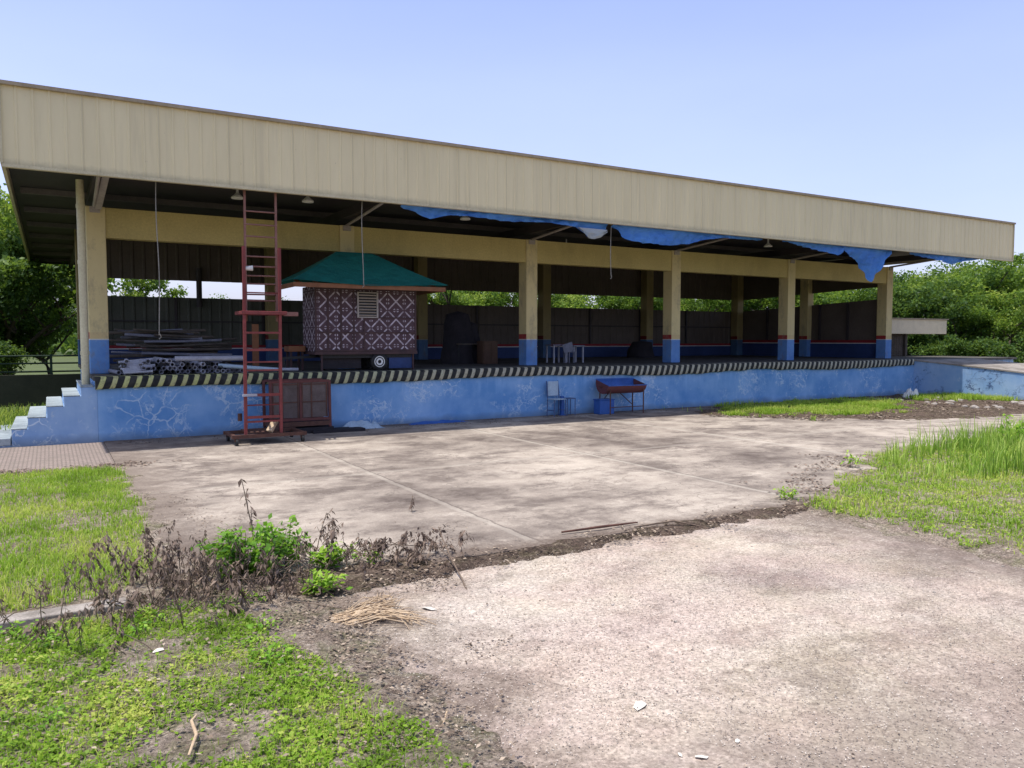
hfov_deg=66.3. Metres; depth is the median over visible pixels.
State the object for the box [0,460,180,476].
path leaf litter
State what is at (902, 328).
guard kiosk
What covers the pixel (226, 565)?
dry weed
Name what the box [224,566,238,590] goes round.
dry weed
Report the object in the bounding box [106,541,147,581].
dry weed
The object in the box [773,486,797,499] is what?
yellow weed
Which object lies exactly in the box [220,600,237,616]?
dry weed
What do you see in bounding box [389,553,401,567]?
dry weed
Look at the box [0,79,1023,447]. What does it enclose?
loading shed
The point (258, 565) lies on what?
dry weed
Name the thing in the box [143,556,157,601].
dry weed
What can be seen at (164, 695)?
lawn grass
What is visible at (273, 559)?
dry weed
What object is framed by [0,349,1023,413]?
ground
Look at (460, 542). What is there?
dry weed
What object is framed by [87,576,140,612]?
dry weed
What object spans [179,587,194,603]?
dry weed
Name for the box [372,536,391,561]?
dry weed
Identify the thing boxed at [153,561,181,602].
dry weed
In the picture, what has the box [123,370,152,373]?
pale offcut
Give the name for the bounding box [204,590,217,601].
dry weed
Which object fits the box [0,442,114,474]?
paver path
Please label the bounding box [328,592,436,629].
straw bundle
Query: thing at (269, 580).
dry weed
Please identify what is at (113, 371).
short pipe
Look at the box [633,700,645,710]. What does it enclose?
paper scrap
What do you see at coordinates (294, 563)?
dry stick
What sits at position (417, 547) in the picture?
dry weed
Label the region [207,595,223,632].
dry weed
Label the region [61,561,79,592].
dry weed
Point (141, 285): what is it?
spreading tree
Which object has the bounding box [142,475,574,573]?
yard leaf litter
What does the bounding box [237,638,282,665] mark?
leafy seedling
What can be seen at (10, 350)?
broadleaf tree
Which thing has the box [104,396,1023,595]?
concrete yard
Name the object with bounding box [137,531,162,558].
dry weed
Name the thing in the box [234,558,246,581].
dry weed
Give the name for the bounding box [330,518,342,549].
dry weed
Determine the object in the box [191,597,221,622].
dry weed
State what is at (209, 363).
short pipe
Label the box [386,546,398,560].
dry weed
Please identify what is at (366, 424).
plastic sheet
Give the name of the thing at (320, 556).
green bush
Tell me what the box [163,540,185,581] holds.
dry weed
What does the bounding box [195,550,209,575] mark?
dry weed
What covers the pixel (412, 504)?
dry weed
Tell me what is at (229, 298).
broadleaf tree
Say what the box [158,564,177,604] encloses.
dry weed
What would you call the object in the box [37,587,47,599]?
dry weed
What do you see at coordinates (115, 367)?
short pipe
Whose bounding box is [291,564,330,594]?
dry weed
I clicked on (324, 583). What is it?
green bush
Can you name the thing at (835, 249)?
blue tarp
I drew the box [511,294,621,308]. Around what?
broadleaf tree
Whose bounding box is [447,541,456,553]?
dry weed
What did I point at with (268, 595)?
dry weed
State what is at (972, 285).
broadleaf tree
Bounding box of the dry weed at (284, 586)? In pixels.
[281,569,290,596]
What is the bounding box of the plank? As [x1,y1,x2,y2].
[312,427,365,433]
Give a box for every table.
[456,343,477,363]
[545,344,566,362]
[567,345,584,362]
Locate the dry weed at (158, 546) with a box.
[147,537,161,576]
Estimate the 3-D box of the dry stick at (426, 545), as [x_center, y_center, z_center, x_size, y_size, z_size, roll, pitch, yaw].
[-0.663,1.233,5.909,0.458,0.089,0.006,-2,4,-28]
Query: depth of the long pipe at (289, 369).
14.51 m
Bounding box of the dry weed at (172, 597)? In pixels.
[167,589,181,604]
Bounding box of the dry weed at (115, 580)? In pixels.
[105,570,117,595]
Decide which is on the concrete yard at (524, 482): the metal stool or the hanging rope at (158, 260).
the metal stool
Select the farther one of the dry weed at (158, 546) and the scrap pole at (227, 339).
the scrap pole at (227, 339)
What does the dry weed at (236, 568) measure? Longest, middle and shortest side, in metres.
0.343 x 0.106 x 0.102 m
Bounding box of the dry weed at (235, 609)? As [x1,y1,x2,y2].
[225,602,245,613]
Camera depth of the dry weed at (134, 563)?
5.23 m
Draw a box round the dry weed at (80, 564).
[72,555,81,585]
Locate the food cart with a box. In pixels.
[273,251,446,370]
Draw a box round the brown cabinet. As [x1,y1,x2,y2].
[477,341,497,363]
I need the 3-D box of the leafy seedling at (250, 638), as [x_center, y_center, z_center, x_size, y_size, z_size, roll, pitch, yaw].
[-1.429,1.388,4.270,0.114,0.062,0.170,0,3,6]
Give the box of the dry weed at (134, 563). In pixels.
[131,556,148,587]
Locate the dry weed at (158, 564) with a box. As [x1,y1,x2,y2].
[153,557,172,594]
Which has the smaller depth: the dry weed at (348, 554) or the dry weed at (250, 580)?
the dry weed at (250, 580)
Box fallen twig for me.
[417,524,466,589]
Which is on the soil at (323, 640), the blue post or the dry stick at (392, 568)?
the dry stick at (392, 568)
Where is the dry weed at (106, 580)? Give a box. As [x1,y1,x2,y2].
[102,571,111,605]
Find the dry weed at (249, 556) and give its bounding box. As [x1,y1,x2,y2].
[238,553,250,585]
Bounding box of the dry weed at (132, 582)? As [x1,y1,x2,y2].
[128,568,136,594]
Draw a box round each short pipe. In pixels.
[108,369,120,374]
[110,365,121,370]
[151,359,160,362]
[153,357,171,362]
[158,364,171,369]
[167,358,181,362]
[173,362,184,366]
[185,361,204,365]
[200,361,214,365]
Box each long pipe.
[175,355,242,360]
[218,363,276,369]
[277,368,297,370]
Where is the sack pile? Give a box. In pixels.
[627,341,654,357]
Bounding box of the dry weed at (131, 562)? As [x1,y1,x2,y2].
[121,545,155,575]
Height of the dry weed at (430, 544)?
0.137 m
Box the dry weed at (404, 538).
[395,531,411,552]
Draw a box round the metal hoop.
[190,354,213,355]
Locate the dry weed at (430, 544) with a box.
[428,540,436,557]
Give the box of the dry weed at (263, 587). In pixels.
[251,580,269,599]
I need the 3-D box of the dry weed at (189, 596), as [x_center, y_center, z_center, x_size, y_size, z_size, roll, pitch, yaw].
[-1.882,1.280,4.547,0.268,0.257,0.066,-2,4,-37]
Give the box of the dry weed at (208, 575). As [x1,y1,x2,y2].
[196,560,217,592]
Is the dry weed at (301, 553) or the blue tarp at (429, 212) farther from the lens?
the blue tarp at (429, 212)
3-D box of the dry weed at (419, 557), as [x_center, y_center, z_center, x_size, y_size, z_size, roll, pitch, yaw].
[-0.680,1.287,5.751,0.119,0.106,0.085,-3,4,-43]
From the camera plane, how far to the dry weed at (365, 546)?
5.80 m
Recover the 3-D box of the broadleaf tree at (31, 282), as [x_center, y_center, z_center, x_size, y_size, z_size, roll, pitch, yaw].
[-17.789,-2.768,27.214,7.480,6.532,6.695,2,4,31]
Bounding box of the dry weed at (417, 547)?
[413,538,422,560]
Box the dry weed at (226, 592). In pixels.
[208,568,242,597]
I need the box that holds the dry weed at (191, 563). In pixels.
[182,548,195,592]
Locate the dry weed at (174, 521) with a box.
[161,519,175,546]
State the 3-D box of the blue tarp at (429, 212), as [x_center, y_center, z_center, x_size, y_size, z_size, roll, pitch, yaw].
[-0.338,-3.185,14.809,3.816,0.329,0.184,-2,4,-30]
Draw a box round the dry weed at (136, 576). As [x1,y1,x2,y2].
[127,568,142,584]
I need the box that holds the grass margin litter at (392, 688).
[205,598,515,763]
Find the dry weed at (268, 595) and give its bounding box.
[265,587,281,602]
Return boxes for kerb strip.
[0,597,125,629]
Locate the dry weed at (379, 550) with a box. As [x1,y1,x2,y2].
[372,541,383,559]
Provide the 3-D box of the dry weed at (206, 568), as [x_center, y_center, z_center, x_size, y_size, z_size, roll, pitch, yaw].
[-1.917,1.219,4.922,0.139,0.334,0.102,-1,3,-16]
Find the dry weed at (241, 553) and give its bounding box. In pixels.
[231,539,254,583]
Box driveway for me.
[316,511,1023,767]
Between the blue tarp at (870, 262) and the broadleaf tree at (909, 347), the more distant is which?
the broadleaf tree at (909, 347)
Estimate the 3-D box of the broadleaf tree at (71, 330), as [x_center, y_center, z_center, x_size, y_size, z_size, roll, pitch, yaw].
[-19.574,-2.012,32.257,4.463,4.220,4.615,-2,4,-26]
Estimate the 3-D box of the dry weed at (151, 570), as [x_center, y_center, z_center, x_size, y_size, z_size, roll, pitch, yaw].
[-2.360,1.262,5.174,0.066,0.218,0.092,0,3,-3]
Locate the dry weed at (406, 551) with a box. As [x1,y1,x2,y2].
[404,543,410,556]
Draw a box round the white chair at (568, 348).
[562,342,574,362]
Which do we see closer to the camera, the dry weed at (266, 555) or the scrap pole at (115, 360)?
the dry weed at (266, 555)
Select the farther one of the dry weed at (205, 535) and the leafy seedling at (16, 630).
the dry weed at (205, 535)
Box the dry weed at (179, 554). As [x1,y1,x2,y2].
[175,544,194,595]
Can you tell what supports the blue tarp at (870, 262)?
hanging from the loading shed
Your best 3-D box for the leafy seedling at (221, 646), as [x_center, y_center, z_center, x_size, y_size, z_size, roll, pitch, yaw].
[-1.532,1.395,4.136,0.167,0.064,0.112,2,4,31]
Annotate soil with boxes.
[0,466,526,767]
[692,394,1023,420]
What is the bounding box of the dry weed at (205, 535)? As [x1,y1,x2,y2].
[189,530,206,572]
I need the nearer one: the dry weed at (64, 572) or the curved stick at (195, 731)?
the curved stick at (195, 731)
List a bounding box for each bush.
[191,522,292,580]
[248,513,311,565]
[298,568,352,596]
[308,541,357,568]
[358,544,383,563]
[949,330,1023,362]
[996,414,1023,443]
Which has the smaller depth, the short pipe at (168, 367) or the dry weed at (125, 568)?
the dry weed at (125, 568)
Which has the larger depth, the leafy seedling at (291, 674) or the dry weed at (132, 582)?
the dry weed at (132, 582)
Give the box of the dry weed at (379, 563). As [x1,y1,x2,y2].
[369,558,384,568]
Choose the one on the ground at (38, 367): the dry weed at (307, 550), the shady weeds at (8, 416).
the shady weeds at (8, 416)
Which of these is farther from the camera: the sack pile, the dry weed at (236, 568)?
the sack pile
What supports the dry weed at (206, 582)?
on the soil at (323, 640)
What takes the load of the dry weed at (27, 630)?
on the soil at (323, 640)
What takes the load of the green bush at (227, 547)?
on the soil at (323, 640)
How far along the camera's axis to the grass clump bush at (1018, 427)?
12.25 m
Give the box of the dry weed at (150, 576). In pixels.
[138,563,156,608]
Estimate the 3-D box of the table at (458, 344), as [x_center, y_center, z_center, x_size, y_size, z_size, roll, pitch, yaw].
[-1.063,-0.765,19.616,0.900,0.500,0.500,-2,4,-30]
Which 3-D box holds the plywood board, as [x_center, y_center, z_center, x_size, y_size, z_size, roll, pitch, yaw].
[-4.967,-0.711,15.188,0.120,0.892,0.040,-2,4,-30]
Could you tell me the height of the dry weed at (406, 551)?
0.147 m
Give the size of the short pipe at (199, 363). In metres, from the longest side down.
1.300 x 0.074 x 0.072 m
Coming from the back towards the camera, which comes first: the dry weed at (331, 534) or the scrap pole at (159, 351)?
the scrap pole at (159, 351)
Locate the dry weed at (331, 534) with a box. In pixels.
[320,528,335,572]
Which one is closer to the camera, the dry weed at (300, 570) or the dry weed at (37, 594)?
the dry weed at (37, 594)
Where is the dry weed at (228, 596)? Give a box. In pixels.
[227,582,249,606]
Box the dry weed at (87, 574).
[74,559,96,598]
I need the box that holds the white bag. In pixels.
[902,388,918,397]
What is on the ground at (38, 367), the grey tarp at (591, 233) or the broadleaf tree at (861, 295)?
the broadleaf tree at (861, 295)
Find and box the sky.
[0,0,1023,327]
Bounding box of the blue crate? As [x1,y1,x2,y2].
[593,398,614,414]
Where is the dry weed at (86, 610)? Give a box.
[65,605,90,649]
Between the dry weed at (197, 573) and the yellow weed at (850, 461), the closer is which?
the dry weed at (197, 573)
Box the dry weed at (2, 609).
[0,599,15,628]
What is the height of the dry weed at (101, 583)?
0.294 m
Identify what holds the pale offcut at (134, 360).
on the pale offcut at (143, 361)
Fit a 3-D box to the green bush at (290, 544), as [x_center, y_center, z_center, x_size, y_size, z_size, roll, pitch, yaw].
[-1.689,1.144,5.718,0.451,0.397,0.384,3,4,44]
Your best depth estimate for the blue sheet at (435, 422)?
15.46 m
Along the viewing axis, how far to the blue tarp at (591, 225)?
15.94 m
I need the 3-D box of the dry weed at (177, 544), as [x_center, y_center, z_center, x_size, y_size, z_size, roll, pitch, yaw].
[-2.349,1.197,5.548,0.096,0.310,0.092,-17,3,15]
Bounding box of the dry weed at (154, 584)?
[148,572,162,602]
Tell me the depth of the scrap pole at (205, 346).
15.39 m
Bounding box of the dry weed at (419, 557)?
[416,552,424,564]
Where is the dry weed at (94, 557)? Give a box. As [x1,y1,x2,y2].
[83,542,106,577]
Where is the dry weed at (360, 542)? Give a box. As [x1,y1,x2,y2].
[351,538,363,548]
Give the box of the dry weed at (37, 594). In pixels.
[22,581,44,632]
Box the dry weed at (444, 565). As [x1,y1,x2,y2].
[439,561,448,570]
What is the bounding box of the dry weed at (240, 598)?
[226,574,266,629]
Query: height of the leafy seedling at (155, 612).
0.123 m
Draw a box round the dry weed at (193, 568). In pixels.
[181,567,195,594]
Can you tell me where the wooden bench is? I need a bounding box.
[284,346,305,370]
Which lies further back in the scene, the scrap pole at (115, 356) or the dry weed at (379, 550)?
the scrap pole at (115, 356)
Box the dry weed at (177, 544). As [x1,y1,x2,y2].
[166,531,183,566]
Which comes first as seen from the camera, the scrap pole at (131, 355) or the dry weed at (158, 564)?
the dry weed at (158, 564)
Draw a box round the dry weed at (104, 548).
[93,531,119,579]
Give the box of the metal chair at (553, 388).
[546,380,565,416]
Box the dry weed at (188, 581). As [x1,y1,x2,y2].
[177,569,193,597]
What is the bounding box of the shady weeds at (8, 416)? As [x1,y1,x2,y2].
[0,402,45,430]
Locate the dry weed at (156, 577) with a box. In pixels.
[140,568,159,607]
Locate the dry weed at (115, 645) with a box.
[108,640,127,654]
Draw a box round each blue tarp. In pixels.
[401,205,577,226]
[576,221,607,235]
[611,225,762,245]
[782,240,845,254]
[842,246,891,281]
[909,252,976,263]
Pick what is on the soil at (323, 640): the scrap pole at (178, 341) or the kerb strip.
the kerb strip
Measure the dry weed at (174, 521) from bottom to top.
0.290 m
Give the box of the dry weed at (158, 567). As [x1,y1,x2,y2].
[145,548,186,598]
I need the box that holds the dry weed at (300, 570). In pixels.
[293,563,304,577]
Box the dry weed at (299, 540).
[298,531,313,574]
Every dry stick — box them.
[0,605,51,621]
[189,595,226,611]
[213,578,258,593]
[273,560,323,575]
[278,551,329,566]
[284,600,348,609]
[339,544,401,565]
[360,540,411,560]
[373,565,405,580]
[401,545,451,549]
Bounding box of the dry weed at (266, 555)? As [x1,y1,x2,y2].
[260,547,274,584]
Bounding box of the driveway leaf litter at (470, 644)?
[318,572,533,767]
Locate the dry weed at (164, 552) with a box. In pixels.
[163,541,175,595]
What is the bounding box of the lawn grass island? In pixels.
[662,396,926,420]
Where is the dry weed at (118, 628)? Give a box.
[101,610,153,650]
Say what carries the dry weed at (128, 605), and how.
on the soil at (323, 640)
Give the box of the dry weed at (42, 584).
[39,578,46,587]
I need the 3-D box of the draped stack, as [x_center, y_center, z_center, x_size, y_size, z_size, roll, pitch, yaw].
[-1.392,-1.164,19.593,0.850,1.300,0.859,-2,4,-30]
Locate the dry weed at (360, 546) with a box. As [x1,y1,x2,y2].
[352,533,369,564]
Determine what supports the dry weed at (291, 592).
on the soil at (323, 640)
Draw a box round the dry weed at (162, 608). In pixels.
[152,596,170,625]
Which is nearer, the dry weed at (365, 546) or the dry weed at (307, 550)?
the dry weed at (307, 550)
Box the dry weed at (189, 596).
[169,582,211,627]
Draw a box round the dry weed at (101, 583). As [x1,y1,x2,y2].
[93,574,114,619]
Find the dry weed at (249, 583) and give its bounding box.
[245,571,261,594]
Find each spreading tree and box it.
[111,279,188,297]
[427,290,484,305]
[511,292,594,308]
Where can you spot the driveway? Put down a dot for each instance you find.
(662, 750)
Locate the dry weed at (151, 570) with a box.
[149,561,160,586]
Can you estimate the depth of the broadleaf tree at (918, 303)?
33.10 m
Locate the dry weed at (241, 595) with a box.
[230,588,245,604]
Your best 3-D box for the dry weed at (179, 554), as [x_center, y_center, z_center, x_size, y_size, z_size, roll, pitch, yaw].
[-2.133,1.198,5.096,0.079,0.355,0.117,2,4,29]
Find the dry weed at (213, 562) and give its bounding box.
[204,554,233,610]
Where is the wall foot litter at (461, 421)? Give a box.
[123,395,888,443]
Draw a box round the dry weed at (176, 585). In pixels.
[165,576,181,616]
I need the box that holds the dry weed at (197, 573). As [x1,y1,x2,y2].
[187,568,199,593]
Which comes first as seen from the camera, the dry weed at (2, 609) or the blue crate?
the dry weed at (2, 609)
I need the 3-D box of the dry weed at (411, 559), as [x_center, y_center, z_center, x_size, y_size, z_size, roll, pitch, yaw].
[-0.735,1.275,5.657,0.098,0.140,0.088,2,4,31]
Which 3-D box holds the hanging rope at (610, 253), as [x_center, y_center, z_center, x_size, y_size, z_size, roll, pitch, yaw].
[2.070,-2.784,16.357,0.049,1.186,0.027,-2,4,-30]
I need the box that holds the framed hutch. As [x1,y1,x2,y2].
[262,378,333,433]
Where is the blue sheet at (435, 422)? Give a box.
[411,420,469,424]
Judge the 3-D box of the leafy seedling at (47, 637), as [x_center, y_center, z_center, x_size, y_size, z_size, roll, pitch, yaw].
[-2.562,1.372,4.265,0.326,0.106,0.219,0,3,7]
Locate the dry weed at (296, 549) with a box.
[294,539,307,578]
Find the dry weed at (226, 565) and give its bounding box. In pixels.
[221,556,232,581]
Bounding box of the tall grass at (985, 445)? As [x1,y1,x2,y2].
[864,412,1023,482]
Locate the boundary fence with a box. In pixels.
[0,354,80,406]
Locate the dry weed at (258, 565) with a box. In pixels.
[254,546,272,578]
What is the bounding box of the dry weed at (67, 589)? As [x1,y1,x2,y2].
[59,575,83,623]
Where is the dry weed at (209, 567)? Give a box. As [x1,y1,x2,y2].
[197,558,222,582]
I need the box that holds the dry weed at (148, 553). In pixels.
[139,544,152,565]
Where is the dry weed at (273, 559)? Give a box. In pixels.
[266,552,284,592]
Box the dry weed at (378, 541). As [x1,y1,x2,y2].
[370,538,389,558]
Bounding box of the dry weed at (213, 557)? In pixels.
[209,548,219,592]
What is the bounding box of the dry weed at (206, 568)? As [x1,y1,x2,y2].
[195,554,216,601]
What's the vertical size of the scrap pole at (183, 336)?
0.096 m
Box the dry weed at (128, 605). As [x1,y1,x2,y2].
[124,595,139,629]
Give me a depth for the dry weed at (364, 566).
5.36 m
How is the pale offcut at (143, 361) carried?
on the short pipe
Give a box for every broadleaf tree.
[0,183,132,341]
[0,223,76,374]
[0,297,71,357]
[0,338,30,374]
[9,299,76,373]
[209,293,287,299]
[431,290,537,306]
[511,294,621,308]
[571,295,705,310]
[638,297,730,311]
[688,299,765,311]
[743,291,836,310]
[816,263,967,317]
[837,260,958,300]
[867,270,1003,344]
[907,329,957,354]
[907,340,921,354]
[909,333,968,355]
[910,252,1023,340]
[944,289,1023,356]
[948,267,1023,349]
[1011,265,1023,287]
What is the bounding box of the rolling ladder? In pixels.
[223,190,306,445]
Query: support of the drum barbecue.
on the concrete yard at (524, 482)
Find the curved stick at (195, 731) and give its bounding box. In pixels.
[187,714,198,756]
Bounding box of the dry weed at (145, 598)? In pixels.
[130,592,146,612]
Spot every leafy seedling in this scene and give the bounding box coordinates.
[0,619,43,639]
[13,623,71,649]
[21,696,78,730]
[22,631,54,642]
[62,615,95,629]
[113,603,168,622]
[114,613,160,640]
[167,597,200,609]
[206,643,234,654]
[210,594,239,607]
[224,588,267,602]
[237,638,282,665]
[239,631,262,644]
[246,610,282,632]
[255,634,299,669]
[270,670,314,686]
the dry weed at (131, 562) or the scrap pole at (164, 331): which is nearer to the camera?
the dry weed at (131, 562)
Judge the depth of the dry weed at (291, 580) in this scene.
4.95 m
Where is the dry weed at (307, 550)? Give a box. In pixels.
[300,539,312,576]
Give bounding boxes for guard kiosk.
[891,318,948,355]
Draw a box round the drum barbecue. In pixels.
[596,378,646,414]
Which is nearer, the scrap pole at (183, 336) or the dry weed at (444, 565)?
the dry weed at (444, 565)
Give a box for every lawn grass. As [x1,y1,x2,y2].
[0,464,160,612]
[0,602,460,767]
[792,432,1023,553]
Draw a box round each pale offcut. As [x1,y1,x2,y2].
[118,358,152,362]
[119,364,154,367]
[120,362,149,365]
[120,365,151,369]
[122,367,142,371]
[123,359,150,362]
[123,369,143,371]
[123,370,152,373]
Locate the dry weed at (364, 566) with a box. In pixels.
[359,561,366,578]
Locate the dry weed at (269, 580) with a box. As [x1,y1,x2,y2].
[260,572,279,594]
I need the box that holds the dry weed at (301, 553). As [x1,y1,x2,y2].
[298,544,309,577]
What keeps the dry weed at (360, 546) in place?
on the seam dirt
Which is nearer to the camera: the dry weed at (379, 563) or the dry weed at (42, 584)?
the dry weed at (42, 584)
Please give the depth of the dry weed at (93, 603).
4.68 m
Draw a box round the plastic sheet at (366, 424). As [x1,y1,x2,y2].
[343,420,384,428]
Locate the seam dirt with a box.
[265,500,821,597]
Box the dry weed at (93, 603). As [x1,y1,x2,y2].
[86,595,104,615]
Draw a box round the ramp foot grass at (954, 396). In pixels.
[902,390,1021,401]
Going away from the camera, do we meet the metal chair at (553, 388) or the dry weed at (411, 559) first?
the dry weed at (411, 559)
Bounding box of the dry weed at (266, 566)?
[260,562,275,595]
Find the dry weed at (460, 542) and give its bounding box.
[458,530,474,559]
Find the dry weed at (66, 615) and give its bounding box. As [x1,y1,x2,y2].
[48,608,70,649]
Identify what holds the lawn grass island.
on the island soil at (960, 413)
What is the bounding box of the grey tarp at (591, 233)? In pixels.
[577,227,606,238]
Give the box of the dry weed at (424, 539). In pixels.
[409,532,429,552]
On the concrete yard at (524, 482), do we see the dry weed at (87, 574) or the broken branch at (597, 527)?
the broken branch at (597, 527)
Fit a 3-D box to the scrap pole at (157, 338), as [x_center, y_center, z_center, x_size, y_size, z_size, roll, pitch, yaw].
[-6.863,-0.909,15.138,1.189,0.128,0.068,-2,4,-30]
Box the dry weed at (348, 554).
[344,546,351,568]
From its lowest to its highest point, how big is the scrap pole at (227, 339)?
0.151 m
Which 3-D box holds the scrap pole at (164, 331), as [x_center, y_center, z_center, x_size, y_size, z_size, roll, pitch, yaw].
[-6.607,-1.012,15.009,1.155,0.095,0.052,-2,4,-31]
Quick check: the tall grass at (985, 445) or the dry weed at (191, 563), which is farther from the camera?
the tall grass at (985, 445)
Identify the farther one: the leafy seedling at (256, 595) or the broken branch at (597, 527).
the broken branch at (597, 527)
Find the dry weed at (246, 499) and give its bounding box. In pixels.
[238,479,256,541]
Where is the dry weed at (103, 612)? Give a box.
[94,600,122,628]
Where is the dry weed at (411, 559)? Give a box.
[403,552,417,567]
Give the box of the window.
[357,292,377,317]
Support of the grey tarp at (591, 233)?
hanging from the blue tarp at (591, 225)
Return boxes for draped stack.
[440,311,474,363]
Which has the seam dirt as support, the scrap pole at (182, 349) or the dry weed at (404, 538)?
the dry weed at (404, 538)
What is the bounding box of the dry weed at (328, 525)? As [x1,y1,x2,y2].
[315,524,346,562]
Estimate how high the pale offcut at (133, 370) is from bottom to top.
0.065 m
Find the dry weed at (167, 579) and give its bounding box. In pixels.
[158,572,180,597]
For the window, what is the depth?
15.05 m
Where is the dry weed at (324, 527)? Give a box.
[315,508,337,553]
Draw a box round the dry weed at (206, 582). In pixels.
[202,574,217,602]
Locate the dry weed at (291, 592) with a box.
[279,583,296,600]
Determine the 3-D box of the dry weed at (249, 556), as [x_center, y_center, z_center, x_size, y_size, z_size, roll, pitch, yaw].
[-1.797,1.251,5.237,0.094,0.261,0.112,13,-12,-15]
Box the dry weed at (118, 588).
[107,584,121,620]
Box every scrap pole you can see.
[109,329,205,333]
[109,339,198,343]
[109,352,187,357]
[111,351,141,353]
[113,358,139,361]
[114,328,187,334]
[116,343,164,347]
[117,338,151,339]
[121,333,191,338]
[121,351,216,357]
[122,334,187,339]
[124,333,201,339]
[126,343,183,347]
[129,349,217,351]
[133,328,198,333]
[135,344,231,347]
[141,342,241,347]
[141,352,231,355]
[142,347,231,350]
[142,351,176,351]
[144,339,221,342]
[145,337,236,343]
[154,333,213,337]
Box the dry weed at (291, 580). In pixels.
[275,573,294,596]
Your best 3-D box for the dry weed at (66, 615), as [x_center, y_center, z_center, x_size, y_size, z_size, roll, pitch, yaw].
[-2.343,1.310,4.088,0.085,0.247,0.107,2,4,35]
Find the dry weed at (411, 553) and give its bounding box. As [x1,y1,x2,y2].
[404,550,417,561]
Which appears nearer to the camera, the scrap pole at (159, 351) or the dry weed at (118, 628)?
the dry weed at (118, 628)
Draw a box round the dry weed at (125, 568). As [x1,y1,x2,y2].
[112,553,132,613]
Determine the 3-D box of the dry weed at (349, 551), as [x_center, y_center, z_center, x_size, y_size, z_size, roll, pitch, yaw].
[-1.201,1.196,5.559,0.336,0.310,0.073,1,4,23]
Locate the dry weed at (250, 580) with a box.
[243,570,262,611]
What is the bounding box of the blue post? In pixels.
[559,396,564,415]
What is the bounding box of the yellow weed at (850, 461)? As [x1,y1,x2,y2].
[841,450,865,467]
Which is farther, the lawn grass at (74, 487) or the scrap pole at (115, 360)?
the scrap pole at (115, 360)
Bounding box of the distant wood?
[16,317,1023,355]
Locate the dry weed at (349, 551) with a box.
[323,532,361,569]
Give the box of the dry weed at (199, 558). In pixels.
[194,553,219,606]
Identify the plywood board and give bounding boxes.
[252,324,258,365]
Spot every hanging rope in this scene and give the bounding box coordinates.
[155,182,161,338]
[361,204,364,287]
[610,224,611,278]
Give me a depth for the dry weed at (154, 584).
4.94 m
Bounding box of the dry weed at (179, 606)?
[172,590,187,627]
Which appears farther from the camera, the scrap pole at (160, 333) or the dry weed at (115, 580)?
the scrap pole at (160, 333)
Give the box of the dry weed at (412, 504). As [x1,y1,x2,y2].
[408,495,414,511]
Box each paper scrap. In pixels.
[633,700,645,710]
[695,755,708,757]
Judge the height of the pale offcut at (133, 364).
0.077 m
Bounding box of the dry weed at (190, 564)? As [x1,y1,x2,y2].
[187,550,202,598]
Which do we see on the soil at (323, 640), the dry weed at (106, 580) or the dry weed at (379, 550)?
the dry weed at (106, 580)
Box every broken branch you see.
[561,522,637,532]
[634,520,703,527]
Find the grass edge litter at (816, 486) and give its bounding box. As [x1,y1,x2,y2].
[744,452,869,501]
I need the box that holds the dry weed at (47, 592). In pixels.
[35,578,52,607]
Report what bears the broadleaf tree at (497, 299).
on the ground at (38, 367)
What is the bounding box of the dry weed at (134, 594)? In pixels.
[123,587,142,630]
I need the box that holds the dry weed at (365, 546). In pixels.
[359,540,376,562]
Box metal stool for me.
[565,397,575,415]
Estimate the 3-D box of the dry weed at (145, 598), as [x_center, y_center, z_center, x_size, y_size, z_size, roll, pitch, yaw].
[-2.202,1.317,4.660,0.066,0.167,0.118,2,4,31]
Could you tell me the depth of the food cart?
15.01 m
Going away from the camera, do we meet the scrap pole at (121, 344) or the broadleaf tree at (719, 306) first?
the scrap pole at (121, 344)
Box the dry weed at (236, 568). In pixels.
[225,553,257,591]
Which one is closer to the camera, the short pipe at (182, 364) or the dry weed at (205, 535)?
the dry weed at (205, 535)
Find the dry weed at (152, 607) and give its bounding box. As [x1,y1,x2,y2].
[150,600,168,619]
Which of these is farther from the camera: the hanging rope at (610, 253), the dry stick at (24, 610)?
the hanging rope at (610, 253)
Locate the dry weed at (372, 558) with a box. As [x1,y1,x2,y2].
[369,551,381,564]
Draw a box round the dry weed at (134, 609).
[121,600,138,637]
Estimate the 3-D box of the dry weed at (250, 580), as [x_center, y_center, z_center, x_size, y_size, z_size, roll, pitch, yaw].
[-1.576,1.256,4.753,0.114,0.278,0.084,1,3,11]
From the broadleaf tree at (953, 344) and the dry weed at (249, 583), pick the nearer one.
the dry weed at (249, 583)
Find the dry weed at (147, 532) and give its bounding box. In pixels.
[143,524,160,570]
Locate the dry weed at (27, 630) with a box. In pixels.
[19,618,55,654]
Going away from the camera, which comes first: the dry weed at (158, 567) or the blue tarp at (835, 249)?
the dry weed at (158, 567)

